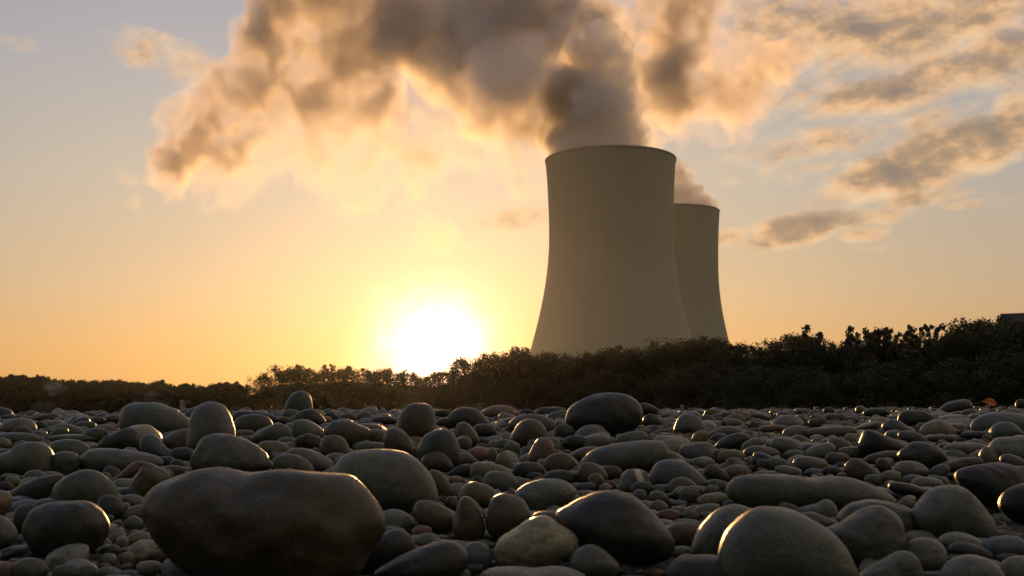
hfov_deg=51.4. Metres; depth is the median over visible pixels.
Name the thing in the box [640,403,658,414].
river stone
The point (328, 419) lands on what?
river stone
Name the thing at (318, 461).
river stone
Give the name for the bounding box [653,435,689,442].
river stone
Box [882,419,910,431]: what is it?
river stone
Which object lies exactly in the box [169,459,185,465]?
river stone
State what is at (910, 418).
river stone
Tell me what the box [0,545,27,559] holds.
river stone
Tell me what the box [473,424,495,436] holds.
river stone
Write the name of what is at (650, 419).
river stone
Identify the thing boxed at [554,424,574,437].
river stone
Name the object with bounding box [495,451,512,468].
river stone
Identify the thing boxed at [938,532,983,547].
river stone
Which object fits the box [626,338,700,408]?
tree
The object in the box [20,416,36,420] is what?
river stone
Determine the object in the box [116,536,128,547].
river stone
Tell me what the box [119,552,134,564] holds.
river stone
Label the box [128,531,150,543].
river stone
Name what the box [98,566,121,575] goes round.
river stone
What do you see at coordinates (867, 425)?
river stone
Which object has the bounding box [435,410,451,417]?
river stone
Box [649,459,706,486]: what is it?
river stone
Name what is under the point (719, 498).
river stone
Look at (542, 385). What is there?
bush
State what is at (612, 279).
cooling tower
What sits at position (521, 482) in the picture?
river stone
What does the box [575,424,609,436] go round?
river stone
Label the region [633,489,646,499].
river stone
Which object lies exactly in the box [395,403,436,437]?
river stone
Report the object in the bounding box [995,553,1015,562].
river stone
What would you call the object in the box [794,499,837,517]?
river stone
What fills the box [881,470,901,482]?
river stone
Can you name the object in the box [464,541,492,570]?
river stone
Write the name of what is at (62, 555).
river stone
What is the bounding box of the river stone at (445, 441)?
[417,428,461,467]
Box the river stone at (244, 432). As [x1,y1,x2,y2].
[235,430,254,435]
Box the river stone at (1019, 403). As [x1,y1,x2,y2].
[1015,399,1023,408]
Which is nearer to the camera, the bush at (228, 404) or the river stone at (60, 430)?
the river stone at (60, 430)
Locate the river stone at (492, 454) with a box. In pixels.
[487,447,497,462]
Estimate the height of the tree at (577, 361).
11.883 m
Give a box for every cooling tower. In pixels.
[529,145,691,365]
[674,203,728,343]
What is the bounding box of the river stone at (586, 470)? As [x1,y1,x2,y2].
[578,462,607,482]
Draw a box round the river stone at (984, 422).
[970,412,1023,431]
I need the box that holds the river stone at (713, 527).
[691,504,750,554]
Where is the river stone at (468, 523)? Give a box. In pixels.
[453,496,484,541]
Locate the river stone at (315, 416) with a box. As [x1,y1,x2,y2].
[292,409,325,424]
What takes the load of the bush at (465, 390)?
on the ground
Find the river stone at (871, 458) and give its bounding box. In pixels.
[864,451,900,464]
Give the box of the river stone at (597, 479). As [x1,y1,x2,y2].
[588,473,604,489]
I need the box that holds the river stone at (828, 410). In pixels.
[823,407,834,412]
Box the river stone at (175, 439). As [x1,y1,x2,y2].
[162,428,187,448]
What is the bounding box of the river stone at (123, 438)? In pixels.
[97,428,140,449]
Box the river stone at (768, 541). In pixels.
[718,506,858,575]
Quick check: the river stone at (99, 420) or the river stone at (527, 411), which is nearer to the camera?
the river stone at (99, 420)
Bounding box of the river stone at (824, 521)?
[802,512,837,526]
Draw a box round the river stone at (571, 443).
[562,435,585,451]
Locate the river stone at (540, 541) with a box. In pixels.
[494,515,578,567]
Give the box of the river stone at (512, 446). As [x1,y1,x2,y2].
[504,441,519,452]
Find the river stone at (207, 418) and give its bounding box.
[186,401,235,449]
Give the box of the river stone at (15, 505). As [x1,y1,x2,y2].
[8,500,37,512]
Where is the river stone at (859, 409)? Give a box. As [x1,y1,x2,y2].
[855,405,865,412]
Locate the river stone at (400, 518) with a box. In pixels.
[384,509,412,530]
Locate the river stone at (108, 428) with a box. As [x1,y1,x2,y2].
[105,425,116,431]
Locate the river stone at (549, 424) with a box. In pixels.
[508,414,557,431]
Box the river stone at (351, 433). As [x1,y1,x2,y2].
[324,420,370,448]
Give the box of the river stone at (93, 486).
[51,469,117,504]
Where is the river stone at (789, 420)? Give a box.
[771,415,803,426]
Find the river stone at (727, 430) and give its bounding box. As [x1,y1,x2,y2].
[709,426,743,436]
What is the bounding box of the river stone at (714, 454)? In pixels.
[712,450,721,464]
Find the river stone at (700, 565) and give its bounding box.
[665,554,722,575]
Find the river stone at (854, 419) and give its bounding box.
[841,416,858,422]
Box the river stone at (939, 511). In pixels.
[911,485,996,537]
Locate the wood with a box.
[0,374,249,412]
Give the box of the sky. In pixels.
[0,0,1023,409]
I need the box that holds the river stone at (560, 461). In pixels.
[544,453,577,471]
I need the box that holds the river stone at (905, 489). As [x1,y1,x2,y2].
[888,482,928,499]
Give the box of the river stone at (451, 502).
[445,496,457,511]
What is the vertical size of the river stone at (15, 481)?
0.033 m
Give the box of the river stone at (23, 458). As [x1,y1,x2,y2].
[0,441,53,475]
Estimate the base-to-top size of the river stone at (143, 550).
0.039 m
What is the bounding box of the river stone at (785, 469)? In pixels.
[775,465,801,475]
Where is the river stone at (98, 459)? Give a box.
[79,448,163,471]
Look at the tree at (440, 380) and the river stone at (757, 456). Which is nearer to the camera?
the river stone at (757, 456)
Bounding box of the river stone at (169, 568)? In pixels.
[161,559,191,575]
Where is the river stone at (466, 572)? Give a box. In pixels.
[457,569,470,575]
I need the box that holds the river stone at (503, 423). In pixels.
[493,417,513,428]
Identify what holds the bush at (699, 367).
on the ground
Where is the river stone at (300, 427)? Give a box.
[292,419,324,438]
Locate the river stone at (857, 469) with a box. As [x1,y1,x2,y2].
[844,458,880,480]
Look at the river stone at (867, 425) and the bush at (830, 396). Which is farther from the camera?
the bush at (830, 396)
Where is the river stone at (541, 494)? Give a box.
[514,478,576,510]
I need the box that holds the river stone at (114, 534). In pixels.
[107,528,126,544]
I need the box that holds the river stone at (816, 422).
[808,417,827,427]
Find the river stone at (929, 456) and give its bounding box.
[897,441,947,469]
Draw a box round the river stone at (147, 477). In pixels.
[129,463,171,496]
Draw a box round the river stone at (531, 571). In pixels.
[480,566,585,575]
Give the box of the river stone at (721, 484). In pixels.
[706,479,726,490]
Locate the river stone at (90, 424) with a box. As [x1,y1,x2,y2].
[75,421,95,427]
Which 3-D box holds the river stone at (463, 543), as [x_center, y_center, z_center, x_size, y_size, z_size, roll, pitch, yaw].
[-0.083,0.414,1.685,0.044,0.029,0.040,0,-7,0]
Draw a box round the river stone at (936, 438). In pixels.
[927,435,953,442]
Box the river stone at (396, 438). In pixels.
[383,427,414,455]
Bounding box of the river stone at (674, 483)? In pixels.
[667,477,699,492]
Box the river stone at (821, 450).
[806,442,835,458]
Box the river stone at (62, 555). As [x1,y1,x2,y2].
[45,543,88,568]
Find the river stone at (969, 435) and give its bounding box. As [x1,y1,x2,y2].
[960,431,988,439]
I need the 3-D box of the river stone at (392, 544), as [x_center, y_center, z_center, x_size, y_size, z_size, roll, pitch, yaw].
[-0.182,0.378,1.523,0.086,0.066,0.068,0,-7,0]
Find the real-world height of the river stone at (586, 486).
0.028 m
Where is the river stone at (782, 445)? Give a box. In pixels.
[770,437,802,453]
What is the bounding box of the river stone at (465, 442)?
[457,436,471,450]
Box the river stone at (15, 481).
[4,476,20,487]
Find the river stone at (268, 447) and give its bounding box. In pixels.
[257,441,289,456]
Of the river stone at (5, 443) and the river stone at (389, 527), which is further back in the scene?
the river stone at (5, 443)
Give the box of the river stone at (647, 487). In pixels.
[630,481,653,495]
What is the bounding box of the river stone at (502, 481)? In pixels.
[483,471,516,492]
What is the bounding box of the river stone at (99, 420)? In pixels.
[90,417,104,424]
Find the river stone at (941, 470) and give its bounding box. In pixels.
[930,464,949,475]
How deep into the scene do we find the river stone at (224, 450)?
3.05 m
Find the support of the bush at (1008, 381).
on the ground
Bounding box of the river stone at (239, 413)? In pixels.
[231,410,278,422]
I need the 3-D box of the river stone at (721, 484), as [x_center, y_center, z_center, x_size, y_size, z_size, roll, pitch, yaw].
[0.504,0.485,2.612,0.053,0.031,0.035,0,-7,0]
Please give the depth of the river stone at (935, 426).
4.71 m
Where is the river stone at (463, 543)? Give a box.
[453,540,467,546]
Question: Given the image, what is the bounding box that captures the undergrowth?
[237,342,1022,410]
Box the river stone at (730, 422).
[722,419,742,425]
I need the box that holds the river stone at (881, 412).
[863,408,888,416]
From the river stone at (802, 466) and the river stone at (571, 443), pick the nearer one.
the river stone at (802, 466)
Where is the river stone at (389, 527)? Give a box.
[385,525,405,531]
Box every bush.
[217,396,240,410]
[230,395,262,410]
[240,385,281,411]
[265,386,295,411]
[279,381,324,409]
[310,390,341,409]
[319,385,363,410]
[339,381,383,409]
[361,387,399,411]
[368,382,413,411]
[398,391,430,404]
[410,384,448,409]
[430,381,472,410]
[443,379,496,410]
[462,380,510,410]
[505,374,575,410]
[541,383,586,408]
[556,378,605,409]
[573,369,641,403]
[617,378,666,408]
[627,374,694,408]
[649,372,711,409]
[651,357,736,409]
[712,364,790,410]
[731,363,802,410]
[765,365,845,409]
[826,370,898,408]
[841,357,949,408]
[876,370,946,408]
[920,355,999,408]
[963,353,1023,408]
[975,352,1023,405]
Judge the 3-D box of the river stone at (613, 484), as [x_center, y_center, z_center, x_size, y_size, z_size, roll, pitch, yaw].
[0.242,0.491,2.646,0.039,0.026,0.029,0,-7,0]
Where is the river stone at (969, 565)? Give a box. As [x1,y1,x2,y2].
[939,554,1004,575]
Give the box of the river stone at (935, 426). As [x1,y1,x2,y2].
[919,419,956,434]
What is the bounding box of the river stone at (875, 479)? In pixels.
[864,474,881,484]
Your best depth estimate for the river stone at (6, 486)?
2.62 m
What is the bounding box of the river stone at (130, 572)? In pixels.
[120,570,137,575]
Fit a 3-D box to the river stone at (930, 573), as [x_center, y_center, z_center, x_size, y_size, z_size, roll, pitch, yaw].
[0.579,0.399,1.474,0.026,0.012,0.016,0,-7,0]
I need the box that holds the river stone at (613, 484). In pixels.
[602,480,616,489]
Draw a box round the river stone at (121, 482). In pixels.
[113,479,131,487]
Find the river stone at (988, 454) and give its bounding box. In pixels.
[979,446,998,463]
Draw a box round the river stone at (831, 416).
[824,413,846,420]
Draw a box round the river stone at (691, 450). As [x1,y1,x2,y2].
[678,442,716,458]
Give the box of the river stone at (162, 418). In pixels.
[119,402,188,434]
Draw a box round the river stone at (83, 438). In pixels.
[46,434,98,441]
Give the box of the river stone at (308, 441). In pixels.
[294,433,321,448]
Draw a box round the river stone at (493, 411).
[481,405,514,417]
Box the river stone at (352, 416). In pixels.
[338,413,357,420]
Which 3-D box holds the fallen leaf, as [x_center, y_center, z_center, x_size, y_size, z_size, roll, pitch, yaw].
[3.082,0.738,6.854,0.090,0.054,0.028,15,-26,-6]
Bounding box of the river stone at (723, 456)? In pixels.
[717,449,744,463]
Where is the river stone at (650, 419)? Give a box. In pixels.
[643,414,660,425]
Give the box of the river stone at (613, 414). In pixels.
[566,392,642,437]
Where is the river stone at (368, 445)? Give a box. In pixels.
[356,442,384,449]
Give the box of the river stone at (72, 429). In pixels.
[52,423,84,433]
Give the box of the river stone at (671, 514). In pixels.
[656,509,681,520]
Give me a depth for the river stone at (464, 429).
4.23 m
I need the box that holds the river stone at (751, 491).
[725,474,896,512]
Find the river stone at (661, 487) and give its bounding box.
[653,484,667,493]
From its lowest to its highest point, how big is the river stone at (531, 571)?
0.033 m
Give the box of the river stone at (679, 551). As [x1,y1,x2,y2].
[672,546,690,557]
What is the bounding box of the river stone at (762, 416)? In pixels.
[751,414,768,420]
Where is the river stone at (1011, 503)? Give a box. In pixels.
[998,483,1023,525]
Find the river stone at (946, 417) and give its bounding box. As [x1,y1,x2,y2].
[937,414,966,420]
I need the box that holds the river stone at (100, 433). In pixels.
[83,428,108,442]
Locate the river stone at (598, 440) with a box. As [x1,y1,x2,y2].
[583,435,609,446]
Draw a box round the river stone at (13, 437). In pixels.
[0,432,39,444]
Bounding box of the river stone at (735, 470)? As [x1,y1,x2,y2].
[724,464,747,478]
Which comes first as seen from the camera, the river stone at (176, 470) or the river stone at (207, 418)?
the river stone at (176, 470)
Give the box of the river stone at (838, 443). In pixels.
[828,438,851,451]
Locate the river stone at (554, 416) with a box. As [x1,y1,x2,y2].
[546,410,567,420]
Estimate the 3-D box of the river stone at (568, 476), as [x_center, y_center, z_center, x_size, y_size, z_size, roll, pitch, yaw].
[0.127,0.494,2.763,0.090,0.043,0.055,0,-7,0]
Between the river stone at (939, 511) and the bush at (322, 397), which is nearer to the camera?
the river stone at (939, 511)
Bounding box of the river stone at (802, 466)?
[794,462,810,472]
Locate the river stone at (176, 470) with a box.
[161,465,184,476]
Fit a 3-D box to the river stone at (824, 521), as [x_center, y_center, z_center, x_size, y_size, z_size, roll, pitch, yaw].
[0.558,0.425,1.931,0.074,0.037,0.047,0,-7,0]
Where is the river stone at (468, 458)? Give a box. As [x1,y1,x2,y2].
[461,452,474,464]
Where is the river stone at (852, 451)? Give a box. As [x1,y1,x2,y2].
[836,446,864,458]
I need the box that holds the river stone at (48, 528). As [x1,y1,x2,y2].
[22,500,109,558]
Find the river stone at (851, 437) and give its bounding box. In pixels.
[845,433,860,442]
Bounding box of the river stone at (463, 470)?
[446,464,471,477]
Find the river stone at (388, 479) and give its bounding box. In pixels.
[332,449,438,512]
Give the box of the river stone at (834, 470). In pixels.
[821,466,841,475]
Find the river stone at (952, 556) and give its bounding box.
[948,554,961,559]
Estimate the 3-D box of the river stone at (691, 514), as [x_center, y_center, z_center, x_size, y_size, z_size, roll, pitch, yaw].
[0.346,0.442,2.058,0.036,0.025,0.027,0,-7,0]
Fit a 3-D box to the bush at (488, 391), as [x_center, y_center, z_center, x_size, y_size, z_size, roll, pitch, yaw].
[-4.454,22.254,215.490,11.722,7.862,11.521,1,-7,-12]
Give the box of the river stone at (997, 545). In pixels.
[983,535,1023,555]
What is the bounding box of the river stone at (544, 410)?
[535,407,564,414]
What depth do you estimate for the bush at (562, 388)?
196.48 m
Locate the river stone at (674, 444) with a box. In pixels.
[659,438,684,452]
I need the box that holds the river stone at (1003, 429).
[989,421,1023,437]
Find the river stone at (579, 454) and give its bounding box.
[571,446,597,460]
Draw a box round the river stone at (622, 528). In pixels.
[555,490,674,565]
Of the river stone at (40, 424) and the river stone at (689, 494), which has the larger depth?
the river stone at (40, 424)
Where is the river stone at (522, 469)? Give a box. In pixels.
[513,462,544,477]
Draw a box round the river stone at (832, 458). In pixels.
[825,452,849,464]
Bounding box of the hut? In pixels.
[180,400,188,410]
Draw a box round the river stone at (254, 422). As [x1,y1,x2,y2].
[234,414,272,432]
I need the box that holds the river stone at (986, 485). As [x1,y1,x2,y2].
[954,462,1023,508]
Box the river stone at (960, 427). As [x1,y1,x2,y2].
[949,423,967,432]
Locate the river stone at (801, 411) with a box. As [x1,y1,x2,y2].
[796,410,806,414]
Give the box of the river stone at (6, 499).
[0,490,12,515]
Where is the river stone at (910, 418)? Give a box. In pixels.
[897,411,935,426]
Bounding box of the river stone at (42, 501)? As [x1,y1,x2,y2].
[35,498,57,505]
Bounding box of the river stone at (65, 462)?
[51,451,79,474]
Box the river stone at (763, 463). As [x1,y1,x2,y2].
[756,459,768,468]
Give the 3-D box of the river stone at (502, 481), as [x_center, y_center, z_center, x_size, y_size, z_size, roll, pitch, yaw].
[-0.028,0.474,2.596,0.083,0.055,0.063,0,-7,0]
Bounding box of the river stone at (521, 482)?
[517,478,531,488]
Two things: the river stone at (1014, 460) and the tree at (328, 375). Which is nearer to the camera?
the river stone at (1014, 460)
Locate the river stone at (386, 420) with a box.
[369,416,396,424]
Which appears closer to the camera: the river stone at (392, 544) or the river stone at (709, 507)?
the river stone at (392, 544)
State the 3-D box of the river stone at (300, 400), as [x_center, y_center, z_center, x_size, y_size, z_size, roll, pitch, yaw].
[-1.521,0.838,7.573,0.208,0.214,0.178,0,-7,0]
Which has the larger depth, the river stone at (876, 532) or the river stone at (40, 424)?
the river stone at (40, 424)
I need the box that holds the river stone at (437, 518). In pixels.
[413,500,454,534]
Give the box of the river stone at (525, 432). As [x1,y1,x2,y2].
[510,419,547,448]
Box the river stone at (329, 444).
[319,435,350,455]
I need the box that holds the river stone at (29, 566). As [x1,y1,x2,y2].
[12,557,48,575]
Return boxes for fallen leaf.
[983,398,996,405]
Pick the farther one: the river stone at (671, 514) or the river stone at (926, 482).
the river stone at (926, 482)
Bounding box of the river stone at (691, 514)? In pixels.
[682,510,699,520]
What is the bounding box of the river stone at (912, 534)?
[906,530,935,542]
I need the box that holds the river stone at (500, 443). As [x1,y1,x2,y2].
[494,439,514,448]
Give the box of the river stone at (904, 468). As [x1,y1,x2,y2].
[892,461,928,479]
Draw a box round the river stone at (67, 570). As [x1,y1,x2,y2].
[52,564,78,575]
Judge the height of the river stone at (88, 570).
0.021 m
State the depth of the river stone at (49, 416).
7.48 m
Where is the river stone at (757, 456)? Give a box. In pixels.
[752,452,772,465]
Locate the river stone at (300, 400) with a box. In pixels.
[283,391,312,410]
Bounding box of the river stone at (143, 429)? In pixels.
[128,424,161,451]
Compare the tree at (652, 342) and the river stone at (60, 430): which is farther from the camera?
the tree at (652, 342)
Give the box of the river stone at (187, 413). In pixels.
[184,405,198,416]
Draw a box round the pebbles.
[0,405,1023,575]
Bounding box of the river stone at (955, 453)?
[944,450,966,457]
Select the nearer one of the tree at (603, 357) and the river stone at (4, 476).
the river stone at (4, 476)
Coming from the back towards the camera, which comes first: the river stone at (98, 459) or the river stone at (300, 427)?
the river stone at (300, 427)
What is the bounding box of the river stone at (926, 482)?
[911,477,943,487]
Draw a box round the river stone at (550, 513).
[532,510,557,522]
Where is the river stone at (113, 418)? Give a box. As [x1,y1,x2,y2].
[105,415,118,422]
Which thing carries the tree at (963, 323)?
on the ground
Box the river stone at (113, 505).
[97,495,124,519]
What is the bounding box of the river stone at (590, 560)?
[569,544,619,575]
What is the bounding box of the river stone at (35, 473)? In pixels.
[23,470,45,478]
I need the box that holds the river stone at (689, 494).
[678,486,698,503]
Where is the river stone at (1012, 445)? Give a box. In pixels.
[988,435,1023,460]
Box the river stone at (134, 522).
[126,516,142,529]
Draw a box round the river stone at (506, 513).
[485,493,531,540]
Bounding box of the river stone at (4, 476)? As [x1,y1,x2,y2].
[0,473,19,480]
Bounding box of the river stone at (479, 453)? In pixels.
[467,447,487,460]
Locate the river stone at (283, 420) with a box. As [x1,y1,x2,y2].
[278,417,290,423]
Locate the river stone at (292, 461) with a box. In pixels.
[273,453,314,471]
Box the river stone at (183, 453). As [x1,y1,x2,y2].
[169,447,193,460]
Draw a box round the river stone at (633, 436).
[615,431,647,442]
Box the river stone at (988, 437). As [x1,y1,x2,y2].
[982,434,993,441]
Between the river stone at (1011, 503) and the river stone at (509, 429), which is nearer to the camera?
the river stone at (1011, 503)
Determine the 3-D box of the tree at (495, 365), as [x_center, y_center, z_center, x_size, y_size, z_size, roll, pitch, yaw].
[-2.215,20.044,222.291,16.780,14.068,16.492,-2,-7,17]
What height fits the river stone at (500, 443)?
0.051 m
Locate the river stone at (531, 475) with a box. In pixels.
[526,472,542,479]
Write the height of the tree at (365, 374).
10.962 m
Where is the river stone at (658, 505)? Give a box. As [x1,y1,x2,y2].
[648,500,667,511]
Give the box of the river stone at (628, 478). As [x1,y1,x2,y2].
[618,469,647,492]
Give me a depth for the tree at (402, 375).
241.77 m
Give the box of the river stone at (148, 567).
[136,561,161,574]
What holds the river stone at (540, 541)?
on the ground
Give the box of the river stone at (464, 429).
[454,422,479,447]
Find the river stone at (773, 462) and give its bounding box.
[768,457,786,470]
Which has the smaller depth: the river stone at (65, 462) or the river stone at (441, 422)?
the river stone at (65, 462)
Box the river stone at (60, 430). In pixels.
[47,427,68,437]
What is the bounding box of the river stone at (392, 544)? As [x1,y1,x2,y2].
[359,529,414,575]
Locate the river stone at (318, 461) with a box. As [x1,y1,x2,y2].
[284,448,334,471]
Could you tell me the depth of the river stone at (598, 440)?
3.98 m
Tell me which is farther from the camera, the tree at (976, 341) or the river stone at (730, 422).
the tree at (976, 341)
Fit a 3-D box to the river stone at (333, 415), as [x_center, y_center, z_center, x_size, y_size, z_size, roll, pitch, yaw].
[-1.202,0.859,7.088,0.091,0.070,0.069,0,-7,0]
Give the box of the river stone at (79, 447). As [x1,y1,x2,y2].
[48,439,90,455]
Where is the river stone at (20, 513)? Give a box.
[13,504,37,534]
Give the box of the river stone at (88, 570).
[78,565,98,575]
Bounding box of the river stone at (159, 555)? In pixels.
[153,549,167,563]
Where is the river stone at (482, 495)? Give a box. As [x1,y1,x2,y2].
[457,481,498,508]
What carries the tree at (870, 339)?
on the ground
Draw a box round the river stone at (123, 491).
[118,488,141,495]
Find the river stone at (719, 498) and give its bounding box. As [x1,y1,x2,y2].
[697,492,729,505]
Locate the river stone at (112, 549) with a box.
[99,544,120,554]
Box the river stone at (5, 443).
[0,438,11,448]
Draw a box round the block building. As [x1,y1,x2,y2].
[1000,313,1023,321]
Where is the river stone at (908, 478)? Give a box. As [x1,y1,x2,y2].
[902,474,922,483]
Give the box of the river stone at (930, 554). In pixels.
[905,537,947,571]
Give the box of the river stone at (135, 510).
[122,505,142,519]
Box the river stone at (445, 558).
[373,540,469,575]
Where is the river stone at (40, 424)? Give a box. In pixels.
[35,421,47,429]
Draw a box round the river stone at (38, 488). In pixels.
[9,474,63,499]
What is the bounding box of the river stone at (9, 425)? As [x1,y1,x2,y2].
[0,418,36,432]
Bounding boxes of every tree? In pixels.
[223,382,252,407]
[245,373,276,407]
[260,368,297,408]
[267,364,322,398]
[286,369,338,409]
[318,365,361,405]
[321,364,344,398]
[347,367,388,402]
[363,367,399,401]
[390,369,418,398]
[397,370,448,409]
[414,369,455,409]
[440,356,472,402]
[452,351,504,396]
[457,351,517,410]
[496,346,531,395]
[509,347,536,383]
[521,350,562,395]
[523,352,570,404]
[549,356,580,395]
[556,351,602,398]
[579,345,635,392]
[599,346,649,393]
[618,340,674,406]
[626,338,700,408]
[644,336,726,407]
[668,336,732,394]
[694,341,763,390]
[702,346,763,407]
[741,343,773,405]
[742,338,786,406]
[746,332,826,387]
[770,333,837,376]
[801,324,854,397]
[815,331,860,376]
[817,339,883,408]
[838,329,899,407]
[848,327,896,406]
[879,329,905,404]
[881,324,918,401]
[891,334,967,408]
[897,323,945,389]
[914,330,968,389]
[922,323,970,366]
[929,318,998,389]
[948,315,1021,363]
[950,316,1015,402]
[966,317,1023,395]
[991,317,1023,358]
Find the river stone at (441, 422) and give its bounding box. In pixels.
[436,417,451,429]
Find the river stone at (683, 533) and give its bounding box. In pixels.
[667,522,699,546]
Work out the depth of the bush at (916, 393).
128.86 m
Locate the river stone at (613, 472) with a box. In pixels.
[603,466,621,480]
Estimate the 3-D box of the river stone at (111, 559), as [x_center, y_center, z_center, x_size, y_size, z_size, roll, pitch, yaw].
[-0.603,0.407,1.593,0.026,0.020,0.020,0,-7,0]
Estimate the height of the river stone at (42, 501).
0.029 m
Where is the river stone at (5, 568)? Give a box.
[0,561,13,575]
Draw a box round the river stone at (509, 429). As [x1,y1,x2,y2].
[505,426,513,432]
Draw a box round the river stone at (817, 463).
[793,456,827,468]
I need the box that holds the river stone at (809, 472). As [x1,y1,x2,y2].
[804,469,823,476]
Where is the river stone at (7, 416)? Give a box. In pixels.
[0,414,16,418]
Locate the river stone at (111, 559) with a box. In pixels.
[100,553,117,565]
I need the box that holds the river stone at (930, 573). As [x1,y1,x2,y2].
[924,571,938,575]
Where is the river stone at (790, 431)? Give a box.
[783,425,805,436]
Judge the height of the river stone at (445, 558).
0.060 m
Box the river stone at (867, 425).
[854,421,879,429]
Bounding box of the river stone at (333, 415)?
[325,412,337,419]
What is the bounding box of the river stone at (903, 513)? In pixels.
[836,499,918,532]
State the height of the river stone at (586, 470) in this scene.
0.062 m
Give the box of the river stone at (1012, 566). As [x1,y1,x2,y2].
[1000,555,1023,575]
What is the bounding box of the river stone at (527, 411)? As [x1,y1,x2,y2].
[520,409,533,413]
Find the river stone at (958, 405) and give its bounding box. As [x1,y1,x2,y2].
[939,399,972,411]
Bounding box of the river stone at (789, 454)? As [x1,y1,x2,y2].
[784,450,805,458]
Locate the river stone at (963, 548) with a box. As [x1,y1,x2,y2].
[947,542,994,559]
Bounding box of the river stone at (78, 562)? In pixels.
[64,558,96,566]
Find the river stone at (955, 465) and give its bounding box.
[932,457,983,473]
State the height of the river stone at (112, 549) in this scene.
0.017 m
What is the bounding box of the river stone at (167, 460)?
[160,456,174,465]
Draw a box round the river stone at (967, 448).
[943,442,987,454]
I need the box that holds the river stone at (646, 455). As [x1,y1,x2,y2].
[580,440,670,473]
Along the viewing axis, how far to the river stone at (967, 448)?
3.72 m
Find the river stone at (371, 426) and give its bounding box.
[359,423,385,431]
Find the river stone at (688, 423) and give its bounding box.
[674,413,705,433]
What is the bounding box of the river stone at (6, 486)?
[0,482,13,490]
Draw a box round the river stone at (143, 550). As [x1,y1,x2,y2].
[126,540,156,566]
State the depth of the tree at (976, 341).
124.77 m
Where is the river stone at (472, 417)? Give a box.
[446,407,490,428]
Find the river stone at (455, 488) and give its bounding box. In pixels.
[449,483,463,495]
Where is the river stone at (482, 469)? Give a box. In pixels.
[470,462,512,478]
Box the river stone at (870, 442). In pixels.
[858,429,905,456]
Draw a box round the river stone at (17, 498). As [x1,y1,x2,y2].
[12,496,32,502]
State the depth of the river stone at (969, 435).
4.59 m
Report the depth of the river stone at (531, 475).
2.86 m
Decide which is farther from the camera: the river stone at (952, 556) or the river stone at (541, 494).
the river stone at (541, 494)
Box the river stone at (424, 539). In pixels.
[416,533,439,546]
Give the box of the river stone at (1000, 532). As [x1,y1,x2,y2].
[997,529,1021,535]
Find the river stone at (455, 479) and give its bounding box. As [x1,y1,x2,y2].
[448,476,464,483]
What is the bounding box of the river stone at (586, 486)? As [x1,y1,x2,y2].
[574,482,595,490]
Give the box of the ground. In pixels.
[0,411,1023,575]
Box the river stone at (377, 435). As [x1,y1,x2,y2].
[369,429,384,442]
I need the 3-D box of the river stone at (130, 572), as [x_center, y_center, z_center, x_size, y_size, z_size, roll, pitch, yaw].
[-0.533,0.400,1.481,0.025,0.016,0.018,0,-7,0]
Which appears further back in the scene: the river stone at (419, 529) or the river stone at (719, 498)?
the river stone at (719, 498)
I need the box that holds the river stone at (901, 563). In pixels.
[859,551,924,575]
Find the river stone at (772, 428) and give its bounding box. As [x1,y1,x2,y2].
[758,425,786,432]
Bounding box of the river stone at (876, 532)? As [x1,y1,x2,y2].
[827,505,906,568]
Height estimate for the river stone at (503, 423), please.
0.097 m
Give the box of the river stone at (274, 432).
[249,424,291,443]
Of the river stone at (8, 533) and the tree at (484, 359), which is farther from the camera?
the tree at (484, 359)
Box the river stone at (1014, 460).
[999,454,1023,465]
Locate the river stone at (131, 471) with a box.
[116,461,144,479]
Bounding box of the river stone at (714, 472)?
[704,465,729,481]
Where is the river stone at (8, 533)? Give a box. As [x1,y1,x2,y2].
[0,515,17,548]
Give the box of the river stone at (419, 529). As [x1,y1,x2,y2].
[412,525,431,534]
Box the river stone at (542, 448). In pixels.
[527,437,554,462]
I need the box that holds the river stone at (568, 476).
[544,470,577,483]
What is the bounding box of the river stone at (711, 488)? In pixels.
[704,485,718,493]
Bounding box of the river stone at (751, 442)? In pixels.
[741,438,762,449]
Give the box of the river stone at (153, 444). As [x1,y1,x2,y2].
[139,434,168,456]
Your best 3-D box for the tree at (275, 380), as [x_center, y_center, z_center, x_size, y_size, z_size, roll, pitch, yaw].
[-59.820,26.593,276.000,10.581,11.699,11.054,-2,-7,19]
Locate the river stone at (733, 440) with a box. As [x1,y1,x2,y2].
[715,433,749,448]
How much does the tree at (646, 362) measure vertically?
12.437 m
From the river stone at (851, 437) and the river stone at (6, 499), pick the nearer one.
the river stone at (6, 499)
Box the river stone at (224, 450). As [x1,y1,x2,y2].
[190,433,270,471]
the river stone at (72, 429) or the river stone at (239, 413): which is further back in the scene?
the river stone at (239, 413)
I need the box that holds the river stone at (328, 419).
[323,416,331,422]
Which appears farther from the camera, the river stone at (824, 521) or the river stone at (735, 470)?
the river stone at (735, 470)
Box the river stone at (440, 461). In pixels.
[421,451,453,472]
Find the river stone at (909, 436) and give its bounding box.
[898,430,925,442]
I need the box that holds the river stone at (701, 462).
[691,457,714,468]
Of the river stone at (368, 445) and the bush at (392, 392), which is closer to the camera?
the river stone at (368, 445)
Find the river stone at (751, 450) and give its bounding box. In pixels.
[743,445,779,456]
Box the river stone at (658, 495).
[649,490,668,503]
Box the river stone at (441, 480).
[429,469,449,496]
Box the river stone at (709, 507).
[692,503,720,519]
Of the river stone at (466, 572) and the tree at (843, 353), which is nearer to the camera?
the river stone at (466, 572)
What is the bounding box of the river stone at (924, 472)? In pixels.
[912,468,929,476]
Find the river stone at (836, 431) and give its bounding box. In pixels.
[804,426,856,437]
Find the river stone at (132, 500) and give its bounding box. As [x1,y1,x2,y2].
[120,494,143,506]
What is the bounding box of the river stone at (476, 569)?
[466,563,483,574]
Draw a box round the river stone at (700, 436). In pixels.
[691,430,708,441]
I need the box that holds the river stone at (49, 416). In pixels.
[37,413,61,420]
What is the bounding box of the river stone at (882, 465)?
[875,458,892,472]

